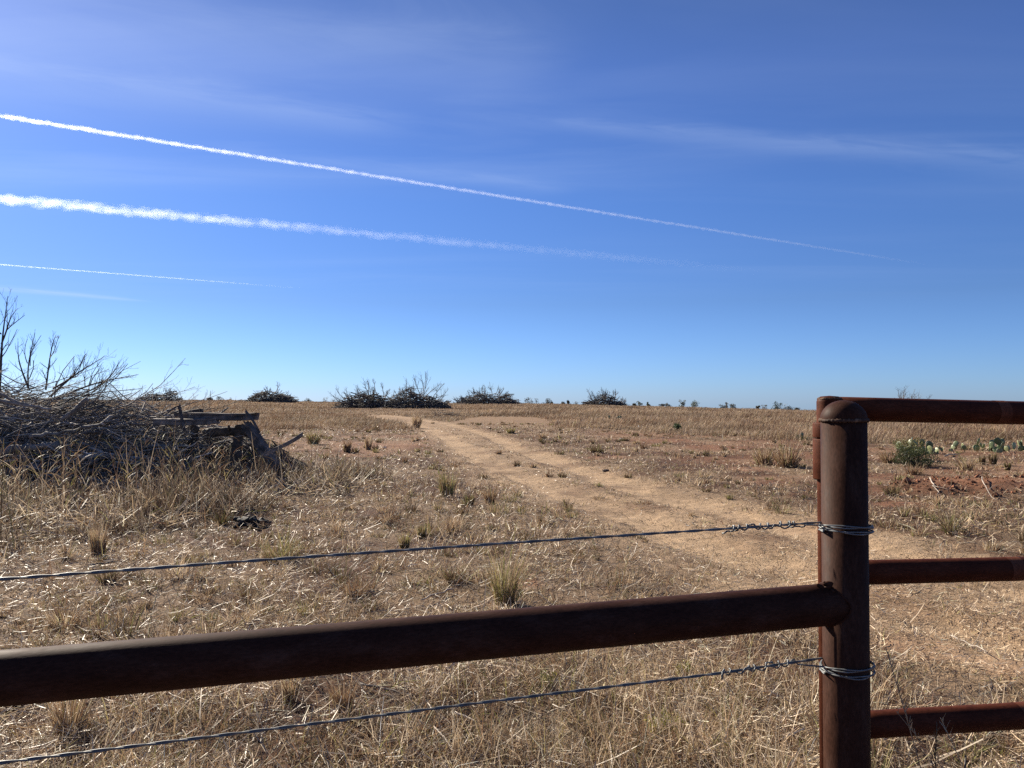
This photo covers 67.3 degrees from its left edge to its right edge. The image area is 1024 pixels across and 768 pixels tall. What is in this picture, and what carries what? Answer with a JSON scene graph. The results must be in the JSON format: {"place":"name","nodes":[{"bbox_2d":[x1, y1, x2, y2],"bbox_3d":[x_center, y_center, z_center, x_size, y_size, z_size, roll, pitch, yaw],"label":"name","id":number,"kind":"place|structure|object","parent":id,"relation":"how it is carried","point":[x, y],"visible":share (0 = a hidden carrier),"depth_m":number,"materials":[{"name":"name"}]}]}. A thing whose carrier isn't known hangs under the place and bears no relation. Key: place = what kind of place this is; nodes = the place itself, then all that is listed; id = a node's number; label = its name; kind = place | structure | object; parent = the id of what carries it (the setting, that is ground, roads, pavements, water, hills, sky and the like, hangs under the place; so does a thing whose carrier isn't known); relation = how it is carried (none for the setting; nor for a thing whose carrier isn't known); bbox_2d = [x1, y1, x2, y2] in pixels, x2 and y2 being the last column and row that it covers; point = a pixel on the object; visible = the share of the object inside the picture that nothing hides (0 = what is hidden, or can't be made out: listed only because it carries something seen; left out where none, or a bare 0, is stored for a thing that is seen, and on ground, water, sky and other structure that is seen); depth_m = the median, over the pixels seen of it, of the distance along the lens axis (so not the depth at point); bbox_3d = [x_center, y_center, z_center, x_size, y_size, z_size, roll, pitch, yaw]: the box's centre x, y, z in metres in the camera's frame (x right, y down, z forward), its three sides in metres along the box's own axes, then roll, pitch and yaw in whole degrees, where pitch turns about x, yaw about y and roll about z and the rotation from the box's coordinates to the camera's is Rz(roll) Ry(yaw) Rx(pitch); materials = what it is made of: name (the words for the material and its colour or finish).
{"place":"outdoors","nodes":[
{"label":"outdoors","id":0,"kind":"place"},
{"bbox_2d":[0,401,1023,767],"bbox_3d":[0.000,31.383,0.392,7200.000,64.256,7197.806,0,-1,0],"label":"ground","id":1,"kind":"structure","parent":0,"point":[402,445],"depth_m":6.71,"materials":[{"name":"beige plant"}]},
{"bbox_2d":[38,601,94,629],"bbox_3d":[-2.994,1.550,5.156,0.382,0.175,0.361,0,-1,0],"label":"grass tuft","id":2,"kind":"object","parent":1,"relation":"on","point":[51,617],"visible":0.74,"depth_m":5.14,"materials":[{"name":"beige plant"}]},
{"bbox_2d":[42,640,97,738],"bbox_3d":[-1.984,1.373,3.462,0.282,0.418,0.301,0,-1,0],"label":"grass tuft","id":3,"kind":"object","parent":1,"relation":"on","point":[62,713],"visible":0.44,"depth_m":3.42,"materials":[{"name":"beige plant"}]},
{"bbox_2d":[86,522,111,555],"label":"grass tuft","id":4,"kind":"object","parent":1,"relation":"on","point":[95,542],"visible":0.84,"depth_m":7.55,"materials":[{"name":"beige plant"}]},
{"bbox_2d":[90,561,121,565],"bbox_3d":[-3.653,1.617,6.926,0.256,0.026,0.082,1,-1,-27],"label":"stick","id":5,"kind":"object","parent":1,"relation":"on","point":[106,562],"visible":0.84,"depth_m":6.94,"materials":[{"name":"grey wood"}]},
{"bbox_2d":[0,356,264,487],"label":"brush pile","id":6,"kind":"object","parent":1,"relation":"on","point":[37,420],"visible":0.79,"depth_m":13.40,"materials":[{"name":"grey wood"}]},
{"bbox_2d":[0,288,24,390],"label":"dead sapling","id":7,"kind":"object","parent":6,"relation":"on","point":[2,340],"visible":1,"depth_m":14.21,"materials":[{"name":"brown wood"}]},
{"bbox_2d":[0,392,37,408],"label":"log","id":8,"kind":"object","parent":6,"relation":"on","point":[8,398],"visible":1,"depth_m":12.58,"materials":[{"name":"grey wood"}]},
{"bbox_2d":[0,463,42,481],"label":"log","id":9,"kind":"object","parent":6,"relation":"on","point":[33,465],"visible":0.41,"depth_m":12.50,"materials":[{"name":"grey wood"}]},
{"bbox_2d":[0,399,50,409],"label":"log","id":10,"kind":"object","parent":6,"relation":"on","point":[5,401],"visible":1,"depth_m":12.57,"materials":[{"name":"grey wood"}]},
{"bbox_2d":[14,332,40,388],"bbox_3d":[-8.931,-0.470,14.206,0.597,1.120,0.331,0,-1,17],"label":"dead sapling","id":11,"kind":"object","parent":6,"relation":"on","point":[31,352],"visible":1,"depth_m":14.20,"materials":[{"name":"brown wood"}]},
{"bbox_2d":[0,441,60,461],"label":"log","id":12,"kind":"object","parent":6,"relation":"on","point":[33,447],"visible":0.76,"depth_m":12.52,"materials":[{"name":"grey wood"}]},
{"bbox_2d":[39,332,60,389],"bbox_3d":[-8.536,-0.442,14.220,0.478,1.108,0.340,-1,-1,24],"label":"dead sapling","id":13,"kind":"object","parent":6,"relation":"on","point":[48,368],"visible":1,"depth_m":14.21,"materials":[{"name":"brown wood"}]},
{"bbox_2d":[29,419,118,438],"bbox_3d":[-7.146,0.732,12.613,1.519,0.333,0.217,0,-1,3],"label":"log","id":14,"kind":"object","parent":6,"relation":"on","point":[44,434],"visible":0.98,"depth_m":12.62,"materials":[{"name":"grey wood"}]},
{"bbox_2d":[101,415,112,425],"bbox_3d":[-6.629,0.596,12.590,0.194,0.181,0.081,0,-1,0],"label":"log","id":15,"kind":"object","parent":14,"relation":"on","point":[109,417],"visible":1,"depth_m":12.56,"materials":[{"name":"grey wood"}]},
{"bbox_2d":[61,397,88,420],"bbox_3d":[-7.160,0.408,12.617,0.448,0.392,0.141,0,-1,0],"label":"log","id":16,"kind":"object","parent":6,"relation":"on","point":[78,406],"visible":1,"depth_m":12.57,"materials":[{"name":"grey wood"}]},
{"bbox_2d":[51,345,143,402],"bbox_3d":[-7.614,-0.206,14.209,1.828,1.171,0.850,0,-1,0],"label":"dead sapling","id":17,"kind":"object","parent":6,"relation":"on","point":[72,376],"visible":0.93,"depth_m":14.17,"materials":[{"name":"brown wood"}]},
{"bbox_2d":[178,404,185,431],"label":"timber","id":18,"kind":"object","parent":6,"relation":"on","point":[181,419],"visible":0.99,"depth_m":13.22,"materials":[{"name":"grey wood"}]},
{"bbox_2d":[151,418,219,425],"bbox_3d":[-5.662,0.647,13.387,1.137,0.157,0.145,0,-1,-11],"label":"timber","id":19,"kind":"object","parent":6,"relation":"on","point":[177,421],"visible":0.98,"depth_m":13.33,"materials":[{"name":"grey wood"}]},
{"bbox_2d":[171,408,203,416],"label":"timber","id":20,"kind":"object","parent":6,"relation":"on","point":[193,410],"visible":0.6,"depth_m":13.83,"materials":[{"name":"grey wood"}]},
{"bbox_2d":[186,425,198,457],"bbox_3d":[-5.742,1.028,13.848,0.221,0.620,0.287,1,-2,-31],"label":"timber","id":21,"kind":"object","parent":6,"relation":"on","point":[192,438],"visible":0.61,"depth_m":13.81,"materials":[{"name":"grey wood"}]},
{"bbox_2d":[179,412,259,420],"bbox_3d":[-5.152,0.570,13.494,1.489,0.149,0.169,0,-1,8],"label":"timber","id":22,"kind":"object","parent":6,"relation":"on","point":[231,416],"visible":0.83,"depth_m":13.40,"materials":[{"name":"grey wood"}]},
{"bbox_2d":[245,409,260,433],"bbox_3d":[-4.465,0.632,13.202,0.435,0.456,0.038,-1,-2,33],"label":"timber","id":23,"kind":"object","parent":22,"relation":"on","point":[253,421],"visible":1,"depth_m":13.17,"materials":[{"name":"grey wood"}]},
{"bbox_2d":[202,425,247,438],"bbox_3d":[-5.133,0.869,13.857,0.974,0.268,0.312,0,-1,0],"label":"timber","id":24,"kind":"object","parent":6,"relation":"on","point":[229,430],"visible":0.76,"depth_m":13.83,"materials":[{"name":"grey wood"}]},
{"bbox_2d":[224,424,242,469],"bbox_3d":[-5.037,1.142,13.870,0.400,0.834,0.252,0,-1,0],"label":"timber","id":25,"kind":"object","parent":6,"relation":"on","point":[237,453],"visible":0.78,"depth_m":13.80,"materials":[{"name":"grey wood"}]},
{"bbox_2d":[131,724,147,735],"bbox_3d":[-1.653,1.535,3.413,0.020,0.025,0.076,-1,-2,35],"label":"stick","id":26,"kind":"object","parent":1,"relation":"on","point":[133,732],"visible":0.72,"depth_m":3.40,"materials":[{"name":"brown wood"}]},
{"bbox_2d":[136,387,185,400],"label":"brush pile","id":27,"kind":"object","parent":1,"relation":"on","point":[149,398],"visible":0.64,"depth_m":139.37,"materials":[{"name":"grey wood"}]},
{"bbox_2d":[0,422,408,553],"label":"weedy grass","id":28,"kind":"structure","parent":1,"relation":"on","point":[213,489],"depth_m":10.56,"materials":[{"name":"beige plant"}]},
{"bbox_2d":[241,421,284,472],"bbox_3d":[-4.311,1.078,13.276,0.934,0.922,0.166,-1,-1,29],"label":"timber","id":29,"kind":"object","parent":28,"relation":"on","point":[259,441],"visible":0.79,"depth_m":13.25,"materials":[{"name":"grey wood"}]},
{"bbox_2d":[264,432,303,455],"bbox_3d":[-3.856,1.004,12.973,0.663,0.396,0.032,0,-1,-20],"label":"timber","id":30,"kind":"object","parent":28,"relation":"on","point":[285,444],"visible":0.99,"depth_m":12.97,"materials":[{"name":"grey wood"}]},
{"bbox_2d":[179,435,318,477],"bbox_3d":[-4.795,1.300,14.660,2.796,1.000,1.436,0,-1,0],"label":"stick heap","id":31,"kind":"object","parent":1,"relation":"on","point":[249,451],"visible":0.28,"depth_m":14.30,"materials":[{"name":"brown wood"}]},
{"bbox_2d":[233,516,271,528],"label":"charred clump","id":32,"kind":"object","parent":1,"relation":"on","point":[243,521],"visible":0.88,"depth_m":9.13,"materials":[{"name":"brown wood"}]},
{"bbox_2d":[242,382,299,402],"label":"brush pile","id":33,"kind":"object","parent":1,"relation":"on","point":[262,396],"visible":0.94,"depth_m":144.62,"materials":[{"name":"grey wood"}]},
{"bbox_2d":[250,514,312,564],"bbox_3d":[-2.150,1.455,7.210,0.565,0.448,0.566,0,-1,0],"label":"grass tuft","id":34,"kind":"object","parent":1,"relation":"on","point":[282,554],"visible":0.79,"depth_m":7.17,"materials":[{"name":"beige plant"}]},
{"bbox_2d":[278,678,305,702],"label":"grass tuft","id":35,"kind":"object","parent":1,"relation":"on","point":[288,690],"visible":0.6,"depth_m":3.77,"materials":[{"name":"beige plant"}]},
{"bbox_2d":[303,429,324,444],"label":"grass tuft","id":36,"kind":"object","parent":1,"relation":"on","point":[309,438],"visible":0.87,"depth_m":25.54,"materials":[{"name":"beige plant"}]},
{"bbox_2d":[324,674,359,713],"bbox_3d":[-0.810,1.479,3.673,0.187,0.178,0.178,-1,-1,26],"label":"grass tuft","id":37,"kind":"object","parent":1,"relation":"on","point":[336,698],"visible":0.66,"depth_m":3.65,"materials":[{"name":"beige plant"}]},
{"bbox_2d":[341,439,352,451],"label":"grass tuft","id":38,"kind":"object","parent":1,"relation":"on","point":[347,447],"visible":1,"depth_m":21.92,"materials":[{"name":"beige plant"}]},
{"bbox_2d":[335,576,377,597],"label":"grass tuft","id":39,"kind":"object","parent":1,"relation":"on","point":[359,586],"visible":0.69,"depth_m":5.97,"materials":[{"name":"beige plant"}]},
{"bbox_2d":[329,378,400,407],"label":"brush pile","id":40,"kind":"object","parent":1,"relation":"on","point":[367,401],"visible":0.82,"depth_m":98.97,"materials":[{"name":"grey wood"}]},
{"bbox_2d":[364,437,372,449],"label":"grass tuft","id":41,"kind":"object","parent":1,"relation":"on","point":[368,443],"visible":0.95,"depth_m":23.17,"materials":[{"name":"beige plant"}]},
{"bbox_2d":[359,682,416,696],"bbox_3d":[-0.616,1.525,3.872,0.355,0.032,0.057,-1,-1,26],"label":"stick","id":42,"kind":"object","parent":1,"relation":"on","point":[367,685],"visible":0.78,"depth_m":3.85,"materials":[{"name":"brown wood"}]},
{"bbox_2d":[395,532,413,548],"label":"grass tuft","id":43,"kind":"object","parent":1,"relation":"on","point":[407,541],"visible":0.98,"depth_m":7.76,"materials":[{"name":"beige plant"}]},
{"bbox_2d":[377,371,453,408],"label":"brush pile","id":44,"kind":"object","parent":1,"relation":"on","point":[418,400],"visible":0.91,"depth_m":97.89,"materials":[{"name":"grey wood"}]},
{"bbox_2d":[410,405,423,427],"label":"grass tuft","id":45,"kind":"object","parent":1,"relation":"on","point":[417,422],"visible":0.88,"depth_m":39.33,"materials":[{"name":"beige plant"}]},
{"bbox_2d":[414,523,427,538],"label":"grass tuft","id":46,"kind":"object","parent":1,"relation":"on","point":[422,532],"visible":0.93,"depth_m":8.46,"materials":[{"name":"beige plant"}]},
{"bbox_2d":[0,400,870,767],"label":"pipe fence","id":47,"kind":"object","parent":1,"relation":"on","point":[834,604],"visible":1,"depth_m":1.61,"materials":[{"name":"brown metal"}]},
{"bbox_2d":[0,521,873,580],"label":"fence wire","id":48,"kind":"object","parent":47,"relation":"attached to","point":[793,524],"visible":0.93,"depth_m":1.61,"materials":[{"name":"grey metal"}]},
{"bbox_2d":[0,657,875,764],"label":"fence wire","id":49,"kind":"object","parent":47,"relation":"attached to","point":[786,664],"visible":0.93,"depth_m":1.61,"materials":[{"name":"grey metal"}]},
{"bbox_2d":[812,396,1023,767],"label":"pipe gate","id":50,"kind":"structure","parent":47,"relation":"attached to","point":[891,723],"depth_m":2.00,"materials":[{"name":"brown metal"}]},
{"bbox_2d":[421,588,452,599],"bbox_3d":[-0.534,1.599,5.840,0.121,0.036,0.453,-1,-1,21],"label":"stick","id":51,"kind":"object","parent":1,"relation":"on","point":[436,594],"visible":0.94,"depth_m":5.84,"materials":[{"name":"brown wood"}]},
{"bbox_2d":[430,407,461,416],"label":"grass tuft","id":52,"kind":"object","parent":1,"relation":"on","point":[436,414],"visible":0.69,"depth_m":59.30,"materials":[{"name":"brown plant"}]},
{"bbox_2d":[435,463,458,496],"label":"grass tuft","id":53,"kind":"object","parent":1,"relation":"on","point":[446,486],"visible":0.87,"depth_m":11.94,"materials":[{"name":"beige plant"}]},
{"bbox_2d":[440,564,468,582],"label":"grass tuft","id":54,"kind":"object","parent":1,"relation":"on","point":[448,576],"visible":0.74,"depth_m":6.38,"materials":[{"name":"beige plant"}]},
{"bbox_2d":[454,711,477,722],"bbox_3d":[-0.223,1.540,3.522,0.048,0.035,0.164,1,-2,-38],"label":"stick","id":55,"kind":"object","parent":1,"relation":"on","point":[459,714],"visible":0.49,"depth_m":3.54,"materials":[{"name":"brown wood"}]},
{"bbox_2d":[464,493,475,504],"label":"grass tuft","id":56,"kind":"object","parent":1,"relation":"on","point":[471,497],"visible":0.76,"depth_m":11.04,"materials":[{"name":"beige plant"}]},
{"bbox_2d":[454,382,521,403],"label":"brush pile","id":57,"kind":"object","parent":1,"relation":"on","point":[485,399],"visible":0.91,"depth_m":148.65,"materials":[{"name":"grey wood"}]},
{"bbox_2d":[482,488,499,503],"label":"grass tuft","id":58,"kind":"object","parent":1,"relation":"on","point":[490,495],"visible":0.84,"depth_m":11.19,"materials":[{"name":"beige plant"}]},
{"bbox_2d":[470,518,544,606],"bbox_3d":[-0.064,1.333,5.751,0.546,0.637,0.497,1,-1,-30],"label":"grass tuft","id":59,"kind":"object","parent":1,"relation":"on","point":[502,587],"visible":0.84,"depth_m":5.71,"materials":[{"name":"beige plant"}]},
{"bbox_2d":[504,427,516,433],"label":"grass tuft","id":60,"kind":"object","parent":1,"relation":"on","point":[511,430],"visible":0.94,"depth_m":33.43,"materials":[{"name":"beige plant"}]},
{"bbox_2d":[1,399,1023,446],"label":"field grass","id":61,"kind":"structure","parent":1,"relation":"on","point":[755,421],"depth_m":49.22,"materials":[{"name":"brown plant"}]},
{"bbox_2d":[538,432,547,438],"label":"grass tuft","id":62,"kind":"object","parent":1,"relation":"on","point":[542,435],"visible":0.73,"depth_m":28.70,"materials":[{"name":"beige plant"}]},
{"bbox_2d":[540,670,556,687],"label":"weed","id":63,"kind":"object","parent":1,"relation":"on","point":[548,677],"visible":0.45,"depth_m":4.00,"materials":[{"name":"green plant"}]},
{"bbox_2d":[585,442,605,452],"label":"grass tuft","id":64,"kind":"object","parent":1,"relation":"on","point":[595,449],"visible":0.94,"depth_m":21.86,"materials":[{"name":"beige plant"}]},
{"bbox_2d":[581,387,629,405],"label":"brush pile","id":65,"kind":"object","parent":1,"relation":"on","point":[603,396],"visible":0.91,"depth_m":151.09,"materials":[{"name":"grey wood"}]},
{"bbox_2d":[643,709,669,734],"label":"weed","id":66,"kind":"object","parent":1,"relation":"on","point":[656,722],"visible":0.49,"depth_m":3.44,"materials":[{"name":"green plant"}]},
{"bbox_2d":[673,423,681,431],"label":"shrub","id":67,"kind":"object","parent":1,"relation":"on","point":[677,426],"visible":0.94,"depth_m":34.68,"materials":[{"name":"green plant"}]},
{"bbox_2d":[670,708,687,732],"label":"weed","id":68,"kind":"object","parent":1,"relation":"on","point":[678,722],"visible":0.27,"depth_m":3.48,"materials":[{"name":"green plant"}]},
{"bbox_2d":[673,660,693,675],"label":"weed","id":69,"kind":"object","parent":1,"relation":"on","point":[689,664],"visible":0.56,"depth_m":4.20,"materials":[{"name":"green plant"}]},
{"bbox_2d":[751,442,775,464],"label":"grass tuft","id":70,"kind":"object","parent":1,"relation":"on","point":[766,458],"visible":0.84,"depth_m":18.03,"materials":[{"name":"beige plant"}]},
{"bbox_2d":[771,402,781,408],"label":"skyline tree","id":71,"kind":"object","parent":1,"relation":"on","point":[776,407],"visible":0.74,"depth_m":209.91,"materials":[{"name":"green plant"}]},
{"bbox_2d":[778,695,783,766],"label":"dry stalk","id":72,"kind":"object","parent":1,"relation":"on","point":[781,709],"visible":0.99,"depth_m":2.97,"materials":[{"name":"plant"}]},
{"bbox_2d":[766,434,810,467],"bbox_3d":[6.185,1.418,17.330,1.092,0.928,1.008,0,-1,0],"label":"grass tuft","id":73,"kind":"object","parent":1,"relation":"on","point":[783,462],"visible":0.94,"depth_m":17.25,"materials":[{"name":"beige plant"}]},
{"bbox_2d":[801,701,806,767],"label":"dry stalk","id":74,"kind":"object","parent":1,"relation":"on","point":[802,705],"visible":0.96,"depth_m":3.02,"materials":[{"name":"plant"}]},
{"bbox_2d":[804,635,818,752],"bbox_3d":[1.212,1.294,3.075,0.081,0.572,0.018,0,-1,0],"label":"dry stalk","id":75,"kind":"object","parent":1,"relation":"on","point":[807,653],"visible":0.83,"depth_m":3.07,"materials":[{"name":"plant"}]},
{"bbox_2d":[876,448,900,462],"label":"grass tuft","id":76,"kind":"object","parent":1,"relation":"on","point":[884,458],"visible":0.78,"depth_m":18.52,"materials":[{"name":"beige plant"}]},
{"bbox_2d":[879,480,902,496],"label":"grass tuft","id":77,"kind":"object","parent":1,"relation":"on","point":[895,488],"visible":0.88,"depth_m":12.18,"materials":[{"name":"beige plant"}]},
{"bbox_2d":[885,645,920,767],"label":"dry stalk","id":78,"kind":"object","parent":1,"relation":"on","point":[900,697],"visible":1,"depth_m":1.70,"materials":[{"name":"plant"}]},
{"bbox_2d":[893,437,925,459],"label":"shrub","id":79,"kind":"object","parent":1,"relation":"on","point":[908,443],"visible":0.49,"depth_m":19.32,"materials":[{"name":"green plant"}]},
{"bbox_2d":[899,463,925,474],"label":"grass tuft","id":80,"kind":"object","parent":1,"relation":"on","point":[910,470],"visible":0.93,"depth_m":15.65,"materials":[{"name":"beige plant"}]},
{"bbox_2d":[896,386,930,398],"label":"brush pile","id":81,"kind":"object","parent":1,"relation":"on","point":[902,396],"visible":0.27,"depth_m":149.66,"materials":[{"name":"grey wood"}]},
{"bbox_2d":[892,444,942,467],"bbox_3d":[9.307,1.659,17.668,1.122,0.563,0.884,0,-1,0],"label":"shrub","id":82,"kind":"object","parent":1,"relation":"on","point":[911,457],"visible":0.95,"depth_m":17.60,"materials":[{"name":"green plant"}]},
{"bbox_2d":[896,437,938,453],"bbox_3d":[11.569,1.786,22.003,1.153,0.538,1.027,0,-1,0],"label":"prickly pear","id":83,"kind":"object","parent":1,"relation":"on","point":[929,445],"visible":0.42,"depth_m":21.67,"materials":[{"name":"green plant"}]},
{"bbox_2d":[896,708,946,767],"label":"dry stalk","id":84,"kind":"object","parent":1,"relation":"on","point":[919,739],"visible":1,"depth_m":1.70,"materials":[{"name":"plant"}]},
{"bbox_2d":[929,722,939,767],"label":"dry stalk","id":85,"kind":"object","parent":1,"relation":"on","point":[934,754],"visible":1,"depth_m":1.70,"materials":[{"name":"plant"}]},
{"bbox_2d":[936,446,952,451],"bbox_3d":[12.655,1.935,22.712,0.344,0.224,0.968,0,-1,9],"label":"prickly pear","id":86,"kind":"object","parent":1,"relation":"on","point":[942,449],"visible":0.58,"depth_m":22.41,"materials":[{"name":"green plant"}]},
{"bbox_2d":[939,712,963,766],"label":"dry stalk","id":87,"kind":"object","parent":1,"relation":"on","point":[951,740],"visible":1,"depth_m":1.70,"materials":[{"name":"plant"}]},
{"bbox_2d":[889,476,1023,495],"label":"dirt mound","id":88,"kind":"object","parent":1,"relation":"on","point":[1002,485],"visible":0.79,"depth_m":12.25,"materials":[{"name":"soil"}]},
{"bbox_2d":[929,477,951,494],"bbox_3d":[6.862,1.631,12.285,0.287,0.178,1.093,0,-1,21],"label":"stick","id":89,"kind":"object","parent":88,"relation":"on","point":[936,486],"visible":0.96,"depth_m":12.19,"materials":[{"name":"brown wood"}]},
{"bbox_2d":[887,473,1023,496],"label":"dirt clods","id":90,"kind":"object","parent":88,"relation":"on","point":[948,481],"visible":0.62,"depth_m":12.43,"materials":[{"name":"soil"}]},
{"bbox_2d":[951,441,981,450],"bbox_3d":[13.748,1.888,23.182,0.595,0.321,1.176,0,-1,0],"label":"prickly pear","id":91,"kind":"object","parent":1,"relation":"on","point":[963,446],"visible":0.78,"depth_m":23.07,"materials":[{"name":"green plant"}]},
{"bbox_2d":[956,452,977,470],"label":"grass tuft","id":92,"kind":"object","parent":1,"relation":"on","point":[963,467],"visible":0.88,"depth_m":16.70,"materials":[{"name":"beige plant"}]},
{"bbox_2d":[978,455,986,464],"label":"grass tuft","id":93,"kind":"object","parent":1,"relation":"on","point":[983,461],"visible":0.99,"depth_m":17.84,"materials":[{"name":"beige plant"}]},
{"bbox_2d":[973,437,1009,452],"bbox_3d":[14.064,1.787,22.232,0.839,0.460,1.150,0,-1,0],"label":"prickly pear","id":94,"kind":"object","parent":1,"relation":"on","point":[1000,447],"visible":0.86,"depth_m":22.36,"materials":[{"name":"green plant"}]},
{"bbox_2d":[988,452,999,463],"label":"grass tuft","id":95,"kind":"object","parent":1,"relation":"on","point":[993,459],"visible":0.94,"depth_m":17.84,"materials":[{"name":"plant"}]},
{"bbox_2d":[1002,462,1011,469],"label":"grass tuft","id":96,"kind":"object","parent":1,"relation":"on","point":[1007,466],"visible":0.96,"depth_m":16.69,"materials":[{"name":"beige plant"}]},
{"bbox_2d":[1012,440,1023,450],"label":"prickly pear","id":97,"kind":"object","parent":1,"relation":"on","point":[1021,446],"visible":0.85,"depth_m":22.67,"materials":[{"name":"green plant"}]},
{"bbox_2d":[0,0,1023,410],"label":"sky","id":98,"kind":"structure","parent":0,"point":[750,204],"materials":[{"name":"blue"}]},
{"bbox_2d":[367,415,1023,692],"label":"dirt track","id":99,"kind":"structure","parent":0,"point":[452,440],"depth_m":8.44,"materials":[{"name":"soil"}]},
{"bbox_2d":[951,622,987,652],"bbox_3d":[2.825,1.538,4.724,0.072,0.186,0.553,0,-1,8],"label":"stick","id":100,"kind":"object","parent":99,"relation":"on","point":[974,642],"visible":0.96,"depth_m":4.66,"materials":[{"name":"brown wood"}]}
]}

